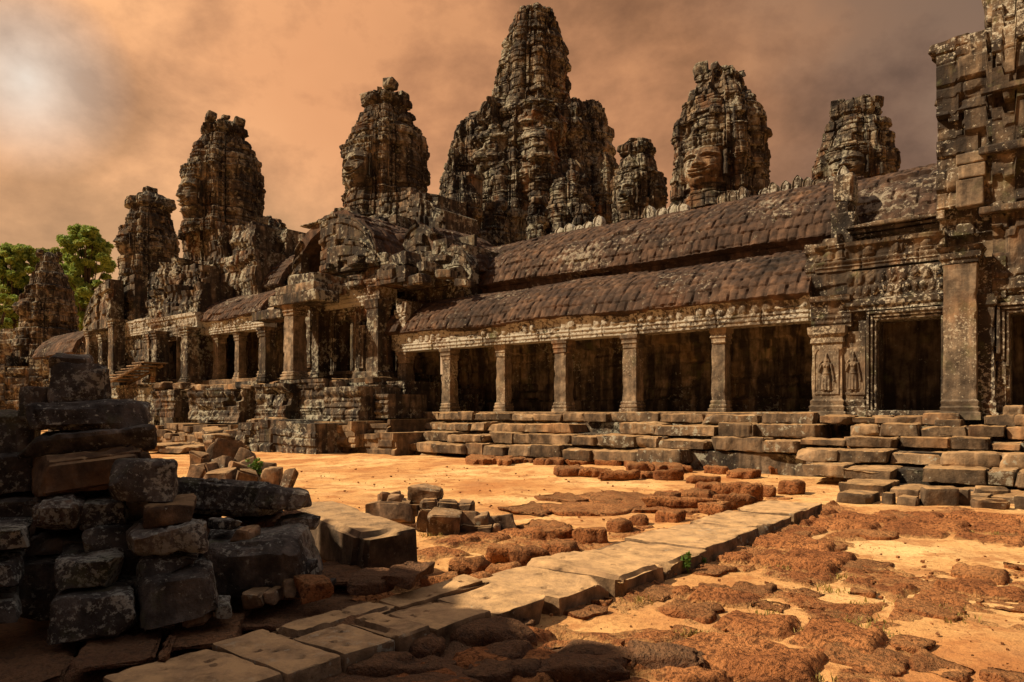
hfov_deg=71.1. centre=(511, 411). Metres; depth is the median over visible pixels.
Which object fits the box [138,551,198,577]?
rubble block
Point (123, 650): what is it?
laterite footing
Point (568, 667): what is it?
laterite block
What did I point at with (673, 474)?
laterite block
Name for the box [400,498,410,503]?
heap stone
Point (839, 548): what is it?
laterite block
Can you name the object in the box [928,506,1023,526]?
laterite block
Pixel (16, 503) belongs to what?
rubble block
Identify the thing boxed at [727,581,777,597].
laterite block
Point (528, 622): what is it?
laterite block
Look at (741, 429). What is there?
carved block
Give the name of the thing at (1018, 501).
fallen block
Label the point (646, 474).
laterite block
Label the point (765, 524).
path slab
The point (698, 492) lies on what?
laterite block
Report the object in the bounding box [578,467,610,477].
laterite block
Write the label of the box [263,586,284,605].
stone
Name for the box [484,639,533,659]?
laterite block
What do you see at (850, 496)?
fallen block
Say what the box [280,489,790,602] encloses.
laterite paving
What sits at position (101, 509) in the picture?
rubble block
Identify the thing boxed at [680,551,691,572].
weed
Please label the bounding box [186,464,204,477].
heap stone
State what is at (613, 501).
laterite patch
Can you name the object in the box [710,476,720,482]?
laterite block
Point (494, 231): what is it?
face turret
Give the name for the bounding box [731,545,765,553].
laterite block
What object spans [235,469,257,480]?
heap stone
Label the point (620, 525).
laterite kerb
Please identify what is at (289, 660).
path slab
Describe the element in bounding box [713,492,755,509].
laterite block
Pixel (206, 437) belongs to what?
edge block
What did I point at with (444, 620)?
path slab
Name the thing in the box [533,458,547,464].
laterite block
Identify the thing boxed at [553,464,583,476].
laterite block
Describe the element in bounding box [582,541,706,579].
path slab
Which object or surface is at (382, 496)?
heap stone
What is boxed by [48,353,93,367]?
rubble block
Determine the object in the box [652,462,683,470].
laterite block
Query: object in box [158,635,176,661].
laterite footing
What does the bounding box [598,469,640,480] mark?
laterite block
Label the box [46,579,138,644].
rubble block
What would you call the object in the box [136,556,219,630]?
rubble block
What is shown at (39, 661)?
laterite footing
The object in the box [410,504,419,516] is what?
heap stone
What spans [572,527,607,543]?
laterite kerb
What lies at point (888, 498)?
fallen block
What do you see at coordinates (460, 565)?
laterite kerb
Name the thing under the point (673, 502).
laterite block
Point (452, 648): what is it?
laterite block
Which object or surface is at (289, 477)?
heap stone
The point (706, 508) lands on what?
laterite block
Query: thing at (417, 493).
heap stone
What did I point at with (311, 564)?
stone
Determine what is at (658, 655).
laterite block
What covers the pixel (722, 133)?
face tower
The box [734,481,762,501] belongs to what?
laterite block
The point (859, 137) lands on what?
face tower
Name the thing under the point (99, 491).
rubble block
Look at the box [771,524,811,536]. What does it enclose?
laterite block
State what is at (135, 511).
rubble block
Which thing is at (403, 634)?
path slab
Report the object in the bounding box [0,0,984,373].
sky
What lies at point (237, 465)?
heap stone
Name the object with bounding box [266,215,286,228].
lotus stump
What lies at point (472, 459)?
laterite block
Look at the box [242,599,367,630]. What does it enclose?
laterite footing
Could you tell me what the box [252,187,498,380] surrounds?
ruined gatehouse
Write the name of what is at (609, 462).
laterite block
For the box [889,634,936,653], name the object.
laterite block
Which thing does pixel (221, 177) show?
face tower
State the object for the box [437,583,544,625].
path slab
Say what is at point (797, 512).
path slab
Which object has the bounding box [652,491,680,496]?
laterite block
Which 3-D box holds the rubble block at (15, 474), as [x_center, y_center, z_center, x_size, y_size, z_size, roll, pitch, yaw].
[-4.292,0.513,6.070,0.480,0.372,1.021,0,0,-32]
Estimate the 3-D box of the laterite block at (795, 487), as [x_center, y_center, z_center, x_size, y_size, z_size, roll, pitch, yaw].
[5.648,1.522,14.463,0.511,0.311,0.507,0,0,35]
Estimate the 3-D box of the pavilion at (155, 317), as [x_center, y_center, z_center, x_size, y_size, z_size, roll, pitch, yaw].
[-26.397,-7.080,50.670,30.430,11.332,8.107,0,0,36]
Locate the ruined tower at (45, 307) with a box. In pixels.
[11,249,83,362]
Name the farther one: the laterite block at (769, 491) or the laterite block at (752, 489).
the laterite block at (769, 491)
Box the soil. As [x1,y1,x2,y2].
[0,586,481,681]
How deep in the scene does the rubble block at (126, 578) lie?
5.04 m
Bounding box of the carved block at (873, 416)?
[870,415,894,423]
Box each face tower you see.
[113,186,179,279]
[175,110,267,240]
[339,77,430,213]
[610,137,667,223]
[669,60,772,208]
[811,94,900,181]
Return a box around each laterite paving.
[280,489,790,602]
[396,508,1023,681]
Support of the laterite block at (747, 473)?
on the ground at (985, 647)
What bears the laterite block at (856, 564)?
on the ground at (985, 647)
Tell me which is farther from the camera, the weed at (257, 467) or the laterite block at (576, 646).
the weed at (257, 467)
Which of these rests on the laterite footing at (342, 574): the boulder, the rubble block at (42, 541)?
the boulder
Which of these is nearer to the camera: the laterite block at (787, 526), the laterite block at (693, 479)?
the laterite block at (787, 526)
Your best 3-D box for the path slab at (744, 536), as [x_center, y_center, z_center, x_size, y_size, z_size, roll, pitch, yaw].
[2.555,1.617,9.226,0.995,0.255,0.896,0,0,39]
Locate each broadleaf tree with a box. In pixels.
[0,242,39,328]
[0,287,13,329]
[26,246,74,291]
[56,223,117,351]
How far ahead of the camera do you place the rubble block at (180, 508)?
4.99 m
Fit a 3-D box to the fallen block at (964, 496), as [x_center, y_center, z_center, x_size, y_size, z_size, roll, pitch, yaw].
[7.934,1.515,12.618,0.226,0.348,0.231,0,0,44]
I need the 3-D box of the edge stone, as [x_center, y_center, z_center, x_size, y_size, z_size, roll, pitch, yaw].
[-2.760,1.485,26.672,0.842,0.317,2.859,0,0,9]
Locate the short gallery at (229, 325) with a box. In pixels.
[191,255,294,384]
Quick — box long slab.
[299,501,417,568]
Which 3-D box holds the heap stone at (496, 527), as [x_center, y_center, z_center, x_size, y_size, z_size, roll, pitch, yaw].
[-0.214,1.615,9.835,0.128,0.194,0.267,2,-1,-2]
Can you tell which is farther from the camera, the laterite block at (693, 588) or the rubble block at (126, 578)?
the laterite block at (693, 588)
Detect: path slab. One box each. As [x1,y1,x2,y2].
[103,649,282,681]
[212,629,341,681]
[271,602,394,639]
[294,624,394,671]
[349,612,429,651]
[379,574,488,610]
[386,602,491,644]
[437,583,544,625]
[481,566,608,615]
[527,551,664,597]
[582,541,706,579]
[625,528,736,563]
[668,524,758,545]
[690,510,791,535]
[737,500,821,524]
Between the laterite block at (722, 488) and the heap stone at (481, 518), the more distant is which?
the laterite block at (722, 488)
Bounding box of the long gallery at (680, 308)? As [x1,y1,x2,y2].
[384,165,863,425]
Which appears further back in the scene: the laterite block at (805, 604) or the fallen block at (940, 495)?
the fallen block at (940, 495)
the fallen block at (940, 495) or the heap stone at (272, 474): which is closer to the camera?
the fallen block at (940, 495)
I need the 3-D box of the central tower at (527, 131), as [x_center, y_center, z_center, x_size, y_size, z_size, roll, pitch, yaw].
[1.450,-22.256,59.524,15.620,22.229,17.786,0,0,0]
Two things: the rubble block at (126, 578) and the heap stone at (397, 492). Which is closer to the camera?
the rubble block at (126, 578)
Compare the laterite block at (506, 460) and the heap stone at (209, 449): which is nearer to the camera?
the heap stone at (209, 449)
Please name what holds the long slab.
on the laterite footing at (342, 574)
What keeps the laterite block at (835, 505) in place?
on the ground at (985, 647)
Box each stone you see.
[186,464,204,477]
[189,451,209,464]
[195,461,217,477]
[203,467,237,479]
[204,439,215,449]
[206,442,213,458]
[207,517,241,529]
[210,438,246,461]
[211,455,234,468]
[214,595,231,618]
[228,461,249,470]
[230,525,260,541]
[234,447,256,461]
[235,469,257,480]
[240,456,254,467]
[241,587,270,610]
[258,462,276,480]
[260,466,282,484]
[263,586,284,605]
[274,512,320,529]
[280,468,298,487]
[282,578,295,597]
[293,574,333,604]
[305,558,317,573]
[330,578,336,584]
[365,500,381,515]
[376,501,414,523]
[377,491,389,500]
[387,494,404,501]
[390,490,400,493]
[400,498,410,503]
[407,483,443,503]
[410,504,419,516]
[416,509,430,531]
[419,498,438,510]
[421,452,444,455]
[426,507,461,535]
[437,499,457,508]
[457,499,474,510]
[459,524,478,532]
[460,510,479,525]
[474,511,489,525]
[477,524,491,532]
[489,513,516,529]
[492,523,500,532]
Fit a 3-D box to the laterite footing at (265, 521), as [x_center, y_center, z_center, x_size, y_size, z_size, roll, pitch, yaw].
[-2.500,1.194,7.000,0.931,0.406,0.610,0,0,-12]
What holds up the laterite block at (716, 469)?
on the ground at (985, 647)
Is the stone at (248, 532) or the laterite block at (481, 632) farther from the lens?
the stone at (248, 532)
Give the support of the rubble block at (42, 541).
on the rubble block at (38, 590)
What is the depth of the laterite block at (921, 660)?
4.61 m
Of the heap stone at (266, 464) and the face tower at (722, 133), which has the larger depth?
the face tower at (722, 133)
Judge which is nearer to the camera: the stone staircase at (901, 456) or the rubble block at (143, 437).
the rubble block at (143, 437)
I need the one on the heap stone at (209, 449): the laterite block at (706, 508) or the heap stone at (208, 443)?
the heap stone at (208, 443)
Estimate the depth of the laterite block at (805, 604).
6.02 m
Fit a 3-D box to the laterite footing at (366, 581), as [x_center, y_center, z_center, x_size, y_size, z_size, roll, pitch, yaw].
[-1.123,1.376,5.870,0.357,0.171,0.595,0,0,10]
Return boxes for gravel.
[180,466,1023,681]
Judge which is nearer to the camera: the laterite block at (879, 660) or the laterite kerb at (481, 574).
the laterite block at (879, 660)
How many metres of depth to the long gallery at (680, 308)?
25.62 m
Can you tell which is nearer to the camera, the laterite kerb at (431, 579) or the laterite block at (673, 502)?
the laterite kerb at (431, 579)
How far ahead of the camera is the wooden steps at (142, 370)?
41.98 m
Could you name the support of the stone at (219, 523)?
on the boulder
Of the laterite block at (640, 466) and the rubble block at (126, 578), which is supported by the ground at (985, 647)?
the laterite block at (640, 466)
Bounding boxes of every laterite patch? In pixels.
[497,501,566,516]
[516,519,572,528]
[534,492,589,502]
[542,501,640,516]
[580,490,652,502]
[600,498,640,504]
[621,499,660,512]
[656,506,699,513]
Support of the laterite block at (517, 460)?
on the ground at (985, 647)
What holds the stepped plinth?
on the ground at (985, 647)
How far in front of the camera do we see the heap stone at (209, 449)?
15.92 m
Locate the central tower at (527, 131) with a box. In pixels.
[438,2,618,242]
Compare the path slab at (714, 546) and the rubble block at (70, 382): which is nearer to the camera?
the rubble block at (70, 382)
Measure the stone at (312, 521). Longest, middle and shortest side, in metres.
0.349 x 0.297 x 0.132 m
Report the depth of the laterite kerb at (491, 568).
7.04 m
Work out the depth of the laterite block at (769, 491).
13.85 m
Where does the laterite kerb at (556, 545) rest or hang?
on the ground at (985, 647)
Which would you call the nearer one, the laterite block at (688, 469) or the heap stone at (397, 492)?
the heap stone at (397, 492)
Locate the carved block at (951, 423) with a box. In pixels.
[934,419,964,426]
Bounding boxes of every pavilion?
[32,221,302,385]
[805,163,1005,436]
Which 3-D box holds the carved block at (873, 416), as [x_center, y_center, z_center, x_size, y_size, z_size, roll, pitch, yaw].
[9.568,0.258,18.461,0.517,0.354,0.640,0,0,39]
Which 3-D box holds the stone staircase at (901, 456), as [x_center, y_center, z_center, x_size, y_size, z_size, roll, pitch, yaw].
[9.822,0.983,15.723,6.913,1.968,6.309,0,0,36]
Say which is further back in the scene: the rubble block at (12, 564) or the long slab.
the long slab
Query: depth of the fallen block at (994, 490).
13.15 m
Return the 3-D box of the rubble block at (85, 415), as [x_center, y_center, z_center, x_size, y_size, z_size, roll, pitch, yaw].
[-3.532,0.032,6.013,0.922,0.287,1.016,-2,1,-27]
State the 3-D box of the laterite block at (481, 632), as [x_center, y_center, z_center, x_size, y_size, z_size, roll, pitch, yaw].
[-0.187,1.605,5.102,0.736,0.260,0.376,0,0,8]
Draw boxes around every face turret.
[478,199,510,246]
[526,195,548,239]
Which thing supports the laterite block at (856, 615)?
on the laterite paving at (741, 654)
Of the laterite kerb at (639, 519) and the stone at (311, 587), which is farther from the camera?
the laterite kerb at (639, 519)
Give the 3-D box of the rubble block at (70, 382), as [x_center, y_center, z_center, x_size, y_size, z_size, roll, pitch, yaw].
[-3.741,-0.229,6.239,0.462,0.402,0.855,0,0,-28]
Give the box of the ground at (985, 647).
[41,429,1023,681]
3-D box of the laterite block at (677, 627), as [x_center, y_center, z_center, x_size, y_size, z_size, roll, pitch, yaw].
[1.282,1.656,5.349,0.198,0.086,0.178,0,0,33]
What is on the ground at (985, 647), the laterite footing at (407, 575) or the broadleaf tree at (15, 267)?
the broadleaf tree at (15, 267)
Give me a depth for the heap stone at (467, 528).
9.70 m
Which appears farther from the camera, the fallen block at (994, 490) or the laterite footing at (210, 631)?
the fallen block at (994, 490)
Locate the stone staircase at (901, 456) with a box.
[795,413,1023,503]
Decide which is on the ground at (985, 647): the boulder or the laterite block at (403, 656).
the laterite block at (403, 656)
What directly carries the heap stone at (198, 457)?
on the heap stone at (209, 466)
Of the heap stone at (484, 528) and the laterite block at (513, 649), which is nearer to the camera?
the laterite block at (513, 649)
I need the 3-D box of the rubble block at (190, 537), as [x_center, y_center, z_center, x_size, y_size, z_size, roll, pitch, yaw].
[-2.511,0.895,5.234,0.544,0.254,0.903,-3,1,-23]
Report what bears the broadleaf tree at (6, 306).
on the ground at (985, 647)
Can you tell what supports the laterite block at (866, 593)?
on the laterite paving at (741, 654)
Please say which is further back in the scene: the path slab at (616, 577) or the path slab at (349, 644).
the path slab at (616, 577)
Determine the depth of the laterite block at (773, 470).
18.61 m
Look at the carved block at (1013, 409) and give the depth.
16.67 m
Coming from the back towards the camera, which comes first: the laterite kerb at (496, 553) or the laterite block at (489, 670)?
the laterite kerb at (496, 553)
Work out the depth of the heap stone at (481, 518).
9.79 m
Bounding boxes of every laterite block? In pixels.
[346,655,443,676]
[370,651,415,660]
[408,633,445,657]
[426,640,471,664]
[450,616,536,646]
[462,658,541,681]
[465,454,495,464]
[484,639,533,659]
[490,455,513,465]
[511,456,526,463]
[522,618,534,626]
[523,457,535,462]
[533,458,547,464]
[537,653,629,681]
[544,639,631,663]
[545,457,564,464]
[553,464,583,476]
[563,603,607,619]
[565,459,594,465]
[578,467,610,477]
[591,597,613,606]
[594,459,622,465]
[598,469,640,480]
[622,460,654,470]
[625,582,674,601]
[627,640,706,668]
[639,471,652,478]
[641,495,722,507]
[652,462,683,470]
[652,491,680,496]
[653,468,683,480]
[660,597,724,623]
[667,635,684,644]
[670,624,697,636]
[680,487,717,497]
[681,464,692,472]
[682,563,737,576]
[686,475,717,483]
[691,582,728,591]
[694,481,734,493]
[698,502,730,514]
[702,501,730,512]
[703,465,728,474]
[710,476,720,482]
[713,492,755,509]
[726,468,761,478]
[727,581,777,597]
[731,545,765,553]
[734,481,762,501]
[739,483,760,501]
[751,600,789,613]
[763,485,776,496]
[768,466,777,474]
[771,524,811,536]
[777,479,805,494]
[789,587,826,597]
[798,601,823,609]
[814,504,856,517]
[817,539,845,551]
[818,642,909,676]
[819,610,872,625]
[826,500,898,527]
[836,559,893,573]
[842,529,898,539]
[848,587,876,597]
[880,574,954,591]
[886,511,919,518]
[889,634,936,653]
[894,598,966,622]
[909,649,974,681]
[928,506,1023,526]
[950,563,1009,585]
[976,596,1023,612]
[979,667,1023,681]
[991,532,1023,536]
[1003,562,1023,570]
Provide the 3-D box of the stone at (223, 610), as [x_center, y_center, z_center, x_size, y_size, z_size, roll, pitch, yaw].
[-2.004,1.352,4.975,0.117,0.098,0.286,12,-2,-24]
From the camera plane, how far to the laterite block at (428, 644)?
4.72 m
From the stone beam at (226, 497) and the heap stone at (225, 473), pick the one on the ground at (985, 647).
the heap stone at (225, 473)
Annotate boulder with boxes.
[198,523,322,599]
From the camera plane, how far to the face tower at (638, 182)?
43.72 m
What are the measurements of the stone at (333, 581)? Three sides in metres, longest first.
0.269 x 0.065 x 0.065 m
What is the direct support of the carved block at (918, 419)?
on the stone staircase at (901, 456)
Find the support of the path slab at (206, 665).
on the ground at (985, 647)
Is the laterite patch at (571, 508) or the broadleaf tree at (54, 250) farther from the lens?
the broadleaf tree at (54, 250)
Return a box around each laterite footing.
[0,640,78,681]
[68,630,162,677]
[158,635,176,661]
[162,612,245,652]
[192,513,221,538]
[225,510,300,527]
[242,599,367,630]
[321,561,361,585]
[347,567,394,595]
[381,561,434,589]
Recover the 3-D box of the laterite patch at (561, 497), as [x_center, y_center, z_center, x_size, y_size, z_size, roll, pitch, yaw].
[0.940,1.634,13.429,1.090,0.163,1.037,0,0,37]
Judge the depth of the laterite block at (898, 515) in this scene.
11.12 m
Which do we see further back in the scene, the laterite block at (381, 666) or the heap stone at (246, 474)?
the heap stone at (246, 474)
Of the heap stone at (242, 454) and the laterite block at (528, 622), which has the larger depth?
the heap stone at (242, 454)
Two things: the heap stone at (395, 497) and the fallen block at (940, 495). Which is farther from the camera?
the fallen block at (940, 495)
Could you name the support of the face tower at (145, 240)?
on the pavilion at (155, 317)
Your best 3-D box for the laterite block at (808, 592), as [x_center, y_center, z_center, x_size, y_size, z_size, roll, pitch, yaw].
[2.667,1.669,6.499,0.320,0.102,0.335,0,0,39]
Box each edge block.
[148,442,190,451]
[158,444,205,452]
[202,433,231,441]
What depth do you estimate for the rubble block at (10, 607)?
4.55 m
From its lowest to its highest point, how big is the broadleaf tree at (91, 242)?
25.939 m
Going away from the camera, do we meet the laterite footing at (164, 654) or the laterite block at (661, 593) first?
the laterite footing at (164, 654)
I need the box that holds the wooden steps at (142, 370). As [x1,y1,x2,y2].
[109,361,168,384]
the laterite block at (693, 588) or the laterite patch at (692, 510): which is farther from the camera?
the laterite patch at (692, 510)
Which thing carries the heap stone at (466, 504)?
on the heap stone at (448, 503)
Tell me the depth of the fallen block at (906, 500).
12.50 m
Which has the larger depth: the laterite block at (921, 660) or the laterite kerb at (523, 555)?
the laterite kerb at (523, 555)
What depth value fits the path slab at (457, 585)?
5.83 m
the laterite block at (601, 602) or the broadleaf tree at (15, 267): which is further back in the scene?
the broadleaf tree at (15, 267)
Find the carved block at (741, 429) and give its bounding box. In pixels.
[718,422,757,437]
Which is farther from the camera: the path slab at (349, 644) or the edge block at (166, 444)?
the edge block at (166, 444)
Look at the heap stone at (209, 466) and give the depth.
15.28 m
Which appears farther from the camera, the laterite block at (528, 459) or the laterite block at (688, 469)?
the laterite block at (528, 459)
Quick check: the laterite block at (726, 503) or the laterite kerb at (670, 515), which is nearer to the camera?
the laterite kerb at (670, 515)
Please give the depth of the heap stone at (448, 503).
10.14 m
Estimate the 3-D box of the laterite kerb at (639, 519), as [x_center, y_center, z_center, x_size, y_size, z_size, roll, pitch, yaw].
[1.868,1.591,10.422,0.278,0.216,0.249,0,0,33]
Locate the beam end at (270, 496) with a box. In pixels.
[253,483,311,510]
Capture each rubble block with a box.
[0,409,40,452]
[0,452,32,493]
[0,492,38,535]
[0,516,32,549]
[0,548,24,586]
[0,586,21,623]
[17,424,156,458]
[18,386,48,415]
[18,549,60,620]
[23,490,108,496]
[25,399,152,430]
[25,525,82,555]
[31,445,150,497]
[32,493,87,529]
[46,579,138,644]
[47,362,111,402]
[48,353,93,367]
[54,543,123,590]
[79,493,128,530]
[81,520,140,575]
[105,492,147,520]
[108,458,177,502]
[116,574,139,626]
[126,518,208,556]
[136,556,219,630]
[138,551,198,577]
[142,493,196,528]
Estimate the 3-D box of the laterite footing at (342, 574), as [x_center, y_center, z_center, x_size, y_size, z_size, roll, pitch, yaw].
[-1.548,1.493,6.610,0.529,0.157,0.822,0,0,-6]
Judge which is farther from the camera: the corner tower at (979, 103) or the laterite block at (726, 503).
the corner tower at (979, 103)
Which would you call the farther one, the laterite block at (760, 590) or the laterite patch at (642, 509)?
the laterite patch at (642, 509)
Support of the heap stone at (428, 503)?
on the heap stone at (448, 503)
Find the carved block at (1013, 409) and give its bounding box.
[1003,405,1023,414]
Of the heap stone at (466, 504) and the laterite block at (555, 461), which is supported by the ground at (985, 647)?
the laterite block at (555, 461)
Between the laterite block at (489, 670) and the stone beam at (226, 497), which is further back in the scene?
the stone beam at (226, 497)
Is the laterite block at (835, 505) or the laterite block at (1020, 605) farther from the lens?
the laterite block at (835, 505)
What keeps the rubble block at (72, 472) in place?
on the rubble block at (135, 511)
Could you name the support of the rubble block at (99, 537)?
on the rubble block at (87, 613)
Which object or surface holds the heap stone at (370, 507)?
on the ground at (985, 647)
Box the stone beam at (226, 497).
[177,476,282,516]
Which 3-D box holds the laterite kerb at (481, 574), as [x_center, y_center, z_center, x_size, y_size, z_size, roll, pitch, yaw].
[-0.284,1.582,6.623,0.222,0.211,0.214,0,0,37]
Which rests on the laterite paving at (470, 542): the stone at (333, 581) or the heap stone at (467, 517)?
the heap stone at (467, 517)
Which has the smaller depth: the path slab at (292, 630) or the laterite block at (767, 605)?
the path slab at (292, 630)
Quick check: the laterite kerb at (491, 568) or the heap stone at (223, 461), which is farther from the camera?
the heap stone at (223, 461)
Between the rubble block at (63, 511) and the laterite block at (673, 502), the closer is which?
the rubble block at (63, 511)
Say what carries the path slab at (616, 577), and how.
on the ground at (985, 647)
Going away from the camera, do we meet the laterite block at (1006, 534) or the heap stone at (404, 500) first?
the laterite block at (1006, 534)
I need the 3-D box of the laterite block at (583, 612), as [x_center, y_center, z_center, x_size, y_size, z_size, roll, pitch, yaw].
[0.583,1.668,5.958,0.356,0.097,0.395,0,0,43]
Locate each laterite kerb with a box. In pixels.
[420,571,458,586]
[448,555,491,574]
[470,571,492,578]
[485,544,519,563]
[485,561,521,573]
[509,545,550,565]
[529,526,573,539]
[542,538,579,552]
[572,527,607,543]
[606,517,633,532]
[629,514,648,525]
[655,508,685,522]
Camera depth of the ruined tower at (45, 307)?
62.44 m
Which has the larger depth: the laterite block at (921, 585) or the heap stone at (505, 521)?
the heap stone at (505, 521)
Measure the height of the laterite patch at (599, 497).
0.173 m
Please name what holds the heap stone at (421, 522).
on the ground at (985, 647)
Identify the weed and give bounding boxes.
[245,457,263,473]
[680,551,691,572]
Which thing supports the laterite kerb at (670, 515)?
on the laterite paving at (470, 542)
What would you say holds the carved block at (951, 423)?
on the stone staircase at (901, 456)
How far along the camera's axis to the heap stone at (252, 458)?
15.42 m
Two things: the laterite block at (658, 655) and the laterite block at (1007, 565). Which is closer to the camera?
the laterite block at (658, 655)
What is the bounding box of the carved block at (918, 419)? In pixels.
[894,415,926,425]
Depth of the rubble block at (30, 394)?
6.10 m
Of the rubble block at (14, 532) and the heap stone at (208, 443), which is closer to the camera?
the rubble block at (14, 532)
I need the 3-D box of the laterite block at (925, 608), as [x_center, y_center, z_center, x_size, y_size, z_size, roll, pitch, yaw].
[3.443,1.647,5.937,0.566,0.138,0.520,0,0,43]
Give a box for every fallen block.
[836,489,879,503]
[882,492,895,504]
[897,494,920,505]
[920,485,958,505]
[958,488,970,505]
[970,497,1010,508]
[973,485,1010,495]
[1014,495,1023,509]
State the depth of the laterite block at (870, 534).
9.42 m
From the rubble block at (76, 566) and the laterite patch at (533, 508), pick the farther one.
the laterite patch at (533, 508)
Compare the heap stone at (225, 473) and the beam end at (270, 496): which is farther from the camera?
the heap stone at (225, 473)
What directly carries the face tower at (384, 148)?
on the ruined gatehouse
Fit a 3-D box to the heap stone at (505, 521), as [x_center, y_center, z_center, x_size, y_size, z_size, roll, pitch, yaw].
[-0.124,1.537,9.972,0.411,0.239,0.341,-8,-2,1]
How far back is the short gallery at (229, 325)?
40.22 m
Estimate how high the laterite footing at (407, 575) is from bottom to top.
0.132 m
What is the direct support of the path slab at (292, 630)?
on the ground at (985, 647)
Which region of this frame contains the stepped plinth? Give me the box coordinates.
[401,411,846,476]
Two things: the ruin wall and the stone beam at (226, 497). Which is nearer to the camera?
the stone beam at (226, 497)
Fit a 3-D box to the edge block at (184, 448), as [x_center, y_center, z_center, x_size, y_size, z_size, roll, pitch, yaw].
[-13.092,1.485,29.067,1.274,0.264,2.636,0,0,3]
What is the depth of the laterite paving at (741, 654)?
6.04 m
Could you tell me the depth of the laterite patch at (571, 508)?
11.57 m
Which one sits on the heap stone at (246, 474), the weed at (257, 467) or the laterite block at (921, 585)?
the weed at (257, 467)
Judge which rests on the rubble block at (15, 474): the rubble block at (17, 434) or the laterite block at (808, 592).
the rubble block at (17, 434)
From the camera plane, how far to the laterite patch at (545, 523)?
10.17 m
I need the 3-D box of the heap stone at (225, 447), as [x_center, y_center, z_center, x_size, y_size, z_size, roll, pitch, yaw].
[-6.384,0.986,16.083,0.839,0.822,0.533,0,0,-21]
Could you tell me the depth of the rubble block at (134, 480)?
5.07 m
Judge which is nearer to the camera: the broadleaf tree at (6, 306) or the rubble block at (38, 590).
the rubble block at (38, 590)
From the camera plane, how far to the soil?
4.76 m
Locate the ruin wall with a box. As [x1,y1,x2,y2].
[0,329,84,409]
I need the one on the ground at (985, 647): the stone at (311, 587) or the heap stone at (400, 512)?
the heap stone at (400, 512)
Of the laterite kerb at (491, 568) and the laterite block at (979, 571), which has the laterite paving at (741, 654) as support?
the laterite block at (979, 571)
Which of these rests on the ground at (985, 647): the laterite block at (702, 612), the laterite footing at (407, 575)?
the laterite block at (702, 612)
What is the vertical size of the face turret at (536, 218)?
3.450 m
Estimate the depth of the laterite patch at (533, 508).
11.80 m
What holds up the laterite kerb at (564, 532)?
on the ground at (985, 647)
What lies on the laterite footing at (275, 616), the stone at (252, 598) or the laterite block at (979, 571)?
the stone at (252, 598)
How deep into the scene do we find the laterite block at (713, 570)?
7.38 m
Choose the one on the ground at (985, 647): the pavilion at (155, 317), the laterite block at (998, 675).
the laterite block at (998, 675)
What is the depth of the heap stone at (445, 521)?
9.56 m
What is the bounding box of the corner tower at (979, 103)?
[928,0,1023,425]

